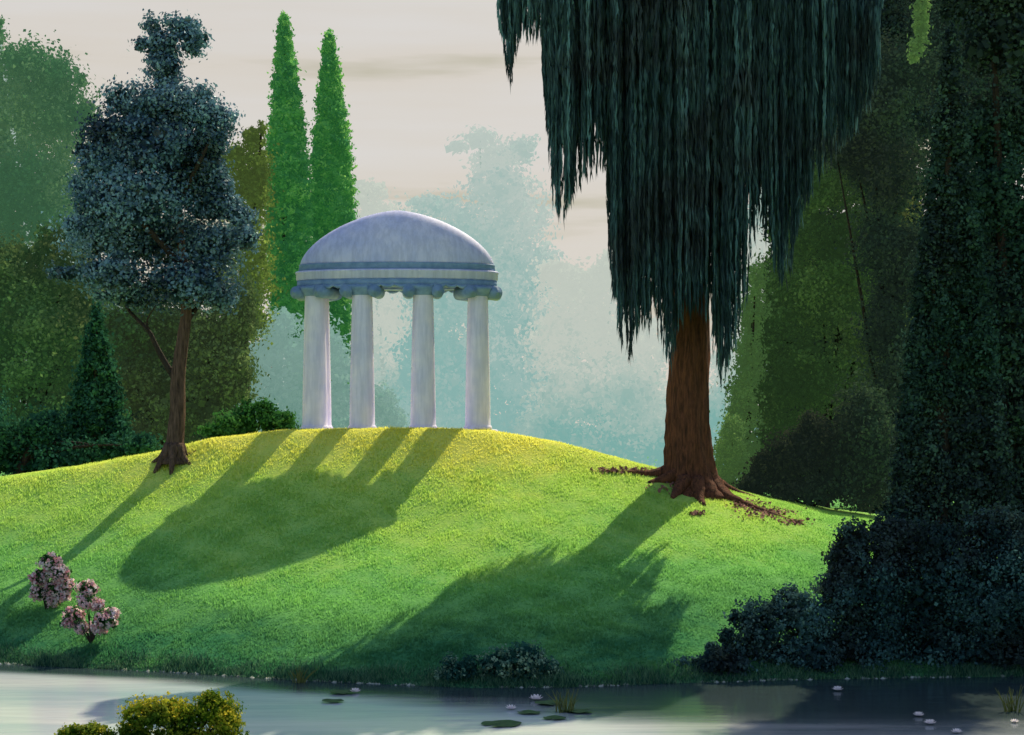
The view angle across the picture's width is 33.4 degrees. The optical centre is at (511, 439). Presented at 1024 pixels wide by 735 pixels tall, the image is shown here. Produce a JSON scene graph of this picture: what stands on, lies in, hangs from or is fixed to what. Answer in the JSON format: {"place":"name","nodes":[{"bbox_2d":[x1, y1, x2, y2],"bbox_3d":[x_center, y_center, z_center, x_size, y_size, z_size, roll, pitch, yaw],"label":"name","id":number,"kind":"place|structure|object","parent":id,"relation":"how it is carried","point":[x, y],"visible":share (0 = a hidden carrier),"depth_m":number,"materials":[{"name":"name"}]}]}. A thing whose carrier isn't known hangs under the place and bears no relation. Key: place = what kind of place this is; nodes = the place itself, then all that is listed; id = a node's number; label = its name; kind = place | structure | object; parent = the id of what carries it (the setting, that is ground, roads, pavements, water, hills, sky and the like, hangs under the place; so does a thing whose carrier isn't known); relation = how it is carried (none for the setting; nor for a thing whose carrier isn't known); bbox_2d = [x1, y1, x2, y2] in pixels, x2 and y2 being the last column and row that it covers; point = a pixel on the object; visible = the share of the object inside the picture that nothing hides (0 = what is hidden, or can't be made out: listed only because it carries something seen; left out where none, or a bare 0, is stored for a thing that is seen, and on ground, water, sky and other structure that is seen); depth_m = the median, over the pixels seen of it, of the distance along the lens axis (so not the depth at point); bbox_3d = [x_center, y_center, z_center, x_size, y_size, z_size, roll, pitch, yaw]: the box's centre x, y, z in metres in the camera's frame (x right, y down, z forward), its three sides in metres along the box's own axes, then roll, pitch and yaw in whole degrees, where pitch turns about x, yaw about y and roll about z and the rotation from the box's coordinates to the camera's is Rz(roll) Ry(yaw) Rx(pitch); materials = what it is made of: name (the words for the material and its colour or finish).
{"place":"outdoors","nodes":[
{"label":"outdoors","id":0,"kind":"place"},
{"bbox_2d":[54,720,116,734],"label":"bush","id":1,"kind":"object","parent":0,"point":[91,728],"visible":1,"depth_m":41.33,"materials":[{"name":"green plant"}]},
{"bbox_2d":[0,662,1004,687],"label":"shore gravel","id":2,"kind":"structure","parent":0,"point":[717,681],"depth_m":53.15,"materials":[{"name":"grey gravel"}]},
{"bbox_2d":[0,425,1023,687],"bbox_3d":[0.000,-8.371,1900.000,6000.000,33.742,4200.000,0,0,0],"label":"ground","id":3,"kind":"structure","parent":0,"point":[284,465],"depth_m":63.74,"materials":[{"name":"green plant"}]},
{"bbox_2d":[27,551,75,609],"bbox_3d":[-16.372,5.044,60.626,1.733,2.123,1.244,0,0,0],"label":"flowering shrub","id":4,"kind":"object","parent":3,"relation":"on","point":[60,586],"visible":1,"depth_m":60.49,"materials":[{"name":"pink plant"}]},
{"bbox_2d":[0,15,116,401],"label":"broadleaf tree","id":5,"kind":"object","parent":3,"relation":"on","point":[39,97],"visible":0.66,"depth_m":115.55,"materials":[{"name":"green plant"}]},
{"bbox_2d":[0,214,137,472],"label":"broadleaf tree","id":6,"kind":"object","parent":3,"relation":"on","point":[42,322],"visible":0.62,"depth_m":107.69,"materials":[{"name":"green plant"}]},
{"bbox_2d":[0,385,164,475],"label":"bush","id":7,"kind":"object","parent":3,"relation":"on","point":[32,443],"visible":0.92,"depth_m":87.78,"materials":[{"name":"green plant"}]},
{"bbox_2d":[55,579,121,642],"bbox_3d":[-14.317,5.822,57.716,2.250,2.246,1.080,0,0,10],"label":"flowering shrub","id":8,"kind":"object","parent":3,"relation":"on","point":[99,624],"visible":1,"depth_m":57.54,"materials":[{"name":"pink plant"}]},
{"bbox_2d":[62,300,135,463],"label":"conifer tree","id":9,"kind":"object","parent":3,"relation":"on","point":[96,409],"visible":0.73,"depth_m":91.65,"materials":[{"name":"green plant"}]},
{"bbox_2d":[36,8,266,474],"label":"broadleaf tree","id":10,"kind":"object","parent":3,"relation":"on","point":[122,223],"visible":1,"depth_m":70.24,"materials":[{"name":"blue plant"}]},
{"bbox_2d":[74,265,271,451],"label":"broadleaf tree","id":11,"kind":"object","parent":3,"relation":"on","point":[220,370],"visible":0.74,"depth_m":104.86,"materials":[{"name":"green plant"}]},
{"bbox_2d":[113,687,249,734],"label":"bush","id":12,"kind":"object","parent":3,"relation":"on","point":[173,716],"visible":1,"depth_m":41.39,"materials":[{"name":"green plant"}]},
{"bbox_2d":[194,396,300,437],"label":"bush","id":13,"kind":"object","parent":3,"relation":"on","point":[266,416],"visible":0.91,"depth_m":81.72,"materials":[{"name":"green plant"}]},
{"bbox_2d":[209,120,288,433],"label":"broadleaf tree","id":14,"kind":"object","parent":3,"relation":"on","point":[252,175],"visible":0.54,"depth_m":111.38,"materials":[{"name":"green plant"}]},
{"bbox_2d":[263,10,317,341],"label":"cypress tree","id":15,"kind":"object","parent":3,"relation":"on","point":[291,171],"visible":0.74,"depth_m":134.22,"materials":[{"name":"green plant"}]},
{"bbox_2d":[238,306,350,432],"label":"misty tree","id":16,"kind":"object","parent":3,"relation":"on","point":[283,359],"visible":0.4,"depth_m":124.80,"materials":[{"name":"green plant"}]},
{"bbox_2d":[307,28,360,383],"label":"cypress tree","id":17,"kind":"object","parent":3,"relation":"on","point":[332,168],"visible":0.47,"depth_m":137.97,"materials":[{"name":"green plant"}]},
{"bbox_2d":[331,380,409,428],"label":"bush","id":18,"kind":"object","parent":3,"relation":"on","point":[387,412],"visible":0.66,"depth_m":111.36,"materials":[{"name":"green plant"}]},
{"bbox_2d":[290,210,502,431],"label":"temple","id":19,"kind":"structure","parent":3,"relation":"on","point":[422,261],"depth_m":73.58,"materials":[{"name":"stone"}]},
{"bbox_2d":[349,177,462,426],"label":"misty tree","id":20,"kind":"object","parent":3,"relation":"on","point":[386,305],"visible":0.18,"depth_m":164.21,"materials":[{"name":"green plant"}]},
{"bbox_2d":[430,651,480,682],"bbox_3d":[-1.707,7.067,52.182,1.386,1.295,1.287,0,0,-24],"label":"bush","id":21,"kind":"object","parent":3,"relation":"on","point":[465,666],"visible":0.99,"depth_m":52.00,"materials":[{"name":"green plant"}]},
{"bbox_2d":[379,124,580,433],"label":"misty tree","id":22,"kind":"object","parent":3,"relation":"on","point":[503,228],"visible":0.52,"depth_m":148.34,"materials":[{"name":"green plant"}]},
{"bbox_2d":[5,0,1023,488],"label":"wood","id":23,"kind":"object","parent":3,"relation":"on","point":[933,50],"visible":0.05,"depth_m":146.78,"materials":[{"name":"green plant"}]},
{"bbox_2d":[471,637,564,682],"bbox_3d":[0.267,6.890,52.233,3.322,1.670,1.654,0,0,0],"label":"bush","id":24,"kind":"object","parent":3,"relation":"on","point":[500,663],"visible":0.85,"depth_m":52.03,"materials":[{"name":"green plant"}]},
{"bbox_2d":[497,248,670,467],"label":"misty tree","id":25,"kind":"object","parent":3,"relation":"on","point":[627,404],"visible":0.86,"depth_m":140.12,"materials":[{"name":"green plant"}]},
{"bbox_2d":[496,0,883,524],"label":"willow tree","id":26,"kind":"object","parent":3,"relation":"on","point":[705,117],"visible":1,"depth_m":68.54,"materials":[{"name":"green plant"}]},
{"bbox_2d":[590,465,815,525],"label":"fallen leaves","id":27,"kind":"object","parent":3,"relation":"on","point":[694,513],"visible":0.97,"depth_m":69.45,"materials":[{"name":"brown plant"}]},
{"bbox_2d":[668,641,757,677],"bbox_3d":[6.144,6.994,53.513,3.200,1.549,1.771,0,0,19],"label":"bush","id":28,"kind":"object","parent":3,"relation":"on","point":[712,657],"visible":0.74,"depth_m":53.16,"materials":[{"name":"green plant"}]},
{"bbox_2d":[713,413,754,487],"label":"bush","id":29,"kind":"object","parent":3,"relation":"on","point":[729,456],"visible":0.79,"depth_m":83.37,"materials":[{"name":"green plant"}]},
{"bbox_2d":[709,190,770,479],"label":"misty tree","id":30,"kind":"object","parent":3,"relation":"on","point":[717,397],"visible":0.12,"depth_m":144.86,"materials":[{"name":"green plant"}]},
{"bbox_2d":[709,260,779,467],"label":"broadleaf tree","id":31,"kind":"object","parent":3,"relation":"on","point":[743,405],"visible":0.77,"depth_m":105.43,"materials":[{"name":"green plant"}]},
{"bbox_2d":[716,578,846,673],"bbox_3d":[8.592,6.184,54.571,4.668,3.441,2.862,0,0,0],"label":"bush","id":32,"kind":"object","parent":3,"relation":"on","point":[808,647],"visible":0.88,"depth_m":54.08,"materials":[{"name":"green plant"}]},
{"bbox_2d":[717,140,925,507],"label":"broadleaf tree","id":33,"kind":"object","parent":3,"relation":"on","point":[808,366],"visible":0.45,"depth_m":114.58,"materials":[{"name":"green plant"}]},
{"bbox_2d":[732,368,922,515],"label":"bush","id":34,"kind":"object","parent":3,"relation":"on","point":[845,458],"visible":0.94,"depth_m":78.31,"materials":[{"name":"green plant"}]},
{"bbox_2d":[802,510,935,671],"bbox_3d":[11.517,5.240,55.608,4.183,5.856,4.173,0,0,36],"label":"bush","id":35,"kind":"object","parent":3,"relation":"on","point":[848,585],"visible":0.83,"depth_m":54.74,"materials":[{"name":"green plant"}]},
{"bbox_2d":[814,0,948,512],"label":"broadleaf tree","id":36,"kind":"object","parent":3,"relation":"on","point":[891,18],"visible":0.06,"depth_m":133.22,"materials":[{"name":"green plant"}]},
{"bbox_2d":[814,26,961,511],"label":"broadleaf tree","id":37,"kind":"object","parent":3,"relation":"on","point":[883,171],"visible":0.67,"depth_m":100.34,"materials":[{"name":"green plant"}]},
{"bbox_2d":[906,0,933,64],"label":"tree","id":38,"kind":"object","parent":3,"relation":"on","point":[922,15],"visible":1,"depth_m":58.88,"materials":[{"name":"green plant"}]},
{"bbox_2d":[872,520,1006,670],"bbox_3d":[13.720,5.409,55.434,4.942,5.611,3.829,0,0,0],"label":"bush","id":39,"kind":"object","parent":3,"relation":"on","point":[945,568],"visible":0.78,"depth_m":54.73,"materials":[{"name":"green plant"}]},
{"bbox_2d":[881,15,1021,540],"bbox_3d":[16.190,-4.884,63.008,5.562,21.405,2.442,0,0,0],"label":"spruce tree","id":40,"kind":"object","parent":3,"relation":"on","point":[948,374],"visible":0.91,"depth_m":62.63,"materials":[{"name":"green plant"}]},
{"bbox_2d":[908,0,1023,533],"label":"broadleaf tree","id":41,"kind":"object","parent":3,"relation":"on","point":[997,120],"visible":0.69,"depth_m":65.15,"materials":[{"name":"green plant"}]},
{"bbox_2d":[942,501,1023,676],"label":"bush","id":42,"kind":"object","parent":3,"relation":"on","point":[1003,605],"visible":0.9,"depth_m":54.32,"materials":[{"name":"green plant"}]},
{"bbox_2d":[0,664,1023,734],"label":"pond water","id":43,"kind":"structure","parent":0,"point":[41,700],"depth_m":48.06,"materials":[{"name":"grey liquid"}]},
{"bbox_2d":[288,667,318,683],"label":"reed tuft","id":44,"kind":"object","parent":43,"relation":"in","point":[300,680],"visible":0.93,"depth_m":52.52,"materials":[{"name":"green plant"}]},
{"bbox_2d":[322,699,343,701],"bbox_3d":[-5.124,7.454,48.648,0.668,0.038,0.624,0,0,-16],"label":"lily pad","id":45,"kind":"object","parent":43,"relation":"on","point":[330,700],"visible":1,"depth_m":48.73,"materials":[{"name":"green plant"}]},
{"bbox_2d":[329,690,353,693],"bbox_3d":[-5.018,7.451,50.343,0.767,0.038,0.718,0,0,-39],"label":"lily pad","id":46,"kind":"object","parent":43,"relation":"on","point":[339,691],"visible":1,"depth_m":50.40,"materials":[{"name":"green plant"}]},
{"bbox_2d":[350,688,360,691],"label":"water lily","id":47,"kind":"object","parent":43,"relation":"on","point":[355,690],"visible":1,"depth_m":50.41,"materials":[{"name":"white plant"}]},
{"bbox_2d":[481,720,521,726],"bbox_3d":[-0.255,7.469,44.819,1.128,0.038,1.055,0,0,-42],"label":"lily pad","id":48,"kind":"object","parent":43,"relation":"on","point":[505,723],"visible":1,"depth_m":44.90,"materials":[{"name":"green plant"}]},
{"bbox_2d":[517,710,540,713],"bbox_3d":[0.463,7.466,46.658,0.676,0.038,0.632,0,0,23],"label":"lily pad","id":49,"kind":"object","parent":43,"relation":"on","point":[529,711],"visible":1,"depth_m":46.66,"materials":[{"name":"green plant"}]},
{"bbox_2d":[529,694,541,698],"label":"water lily","id":50,"kind":"object","parent":43,"relation":"on","point":[534,696],"visible":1,"depth_m":48.95,"materials":[{"name":"white plant"}]},
{"bbox_2d":[535,700,560,704],"bbox_3d":[1.044,7.457,48.329,0.758,0.038,0.810,0,0,-45],"label":"lily pad","id":51,"kind":"object","parent":43,"relation":"on","point":[549,702],"visible":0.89,"depth_m":48.37,"materials":[{"name":"green plant"}]},
{"bbox_2d":[543,715,565,718],"bbox_3d":[1.156,7.463,45.729,0.619,0.038,0.663,0,0,24],"label":"lily pad","id":52,"kind":"object","parent":43,"relation":"on","point":[554,717],"visible":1,"depth_m":45.81,"materials":[{"name":"green plant"}]},
{"bbox_2d":[545,690,578,712],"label":"reed tuft","id":53,"kind":"object","parent":43,"relation":"in","point":[562,708],"visible":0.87,"depth_m":46.89,"materials":[{"name":"green plant"}]},
{"bbox_2d":[571,708,591,712],"bbox_3d":[1.853,7.460,46.898,0.751,0.038,0.702,0,0,-19],"label":"lily pad","id":54,"kind":"object","parent":43,"relation":"on","point":[579,710],"visible":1,"depth_m":46.95,"materials":[{"name":"green plant"}]},
{"bbox_2d":[832,686,842,689],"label":"water lily","id":55,"kind":"object","parent":43,"relation":"on","point":[837,688],"visible":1,"depth_m":50.79,"materials":[{"name":"white plant"}]},
{"bbox_2d":[925,719,934,723],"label":"water lily","id":56,"kind":"object","parent":43,"relation":"on","point":[929,721],"visible":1,"depth_m":44.79,"materials":[{"name":"white plant"}]},
{"bbox_2d":[995,687,1023,712],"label":"reed tuft","id":57,"kind":"object","parent":43,"relation":"in","point":[1010,703],"visible":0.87,"depth_m":46.97,"materials":[{"name":"green plant"}]},
{"bbox_2d":[0,637,1023,687],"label":"shore grass","id":58,"kind":"structure","parent":0,"point":[854,673],"depth_m":53.50,"materials":[{"name":"green plant"}]},
{"bbox_2d":[0,0,1023,439],"label":"sky","id":59,"kind":"structure","parent":0,"point":[417,73],"materials":[{"name":"white"}]}
]}

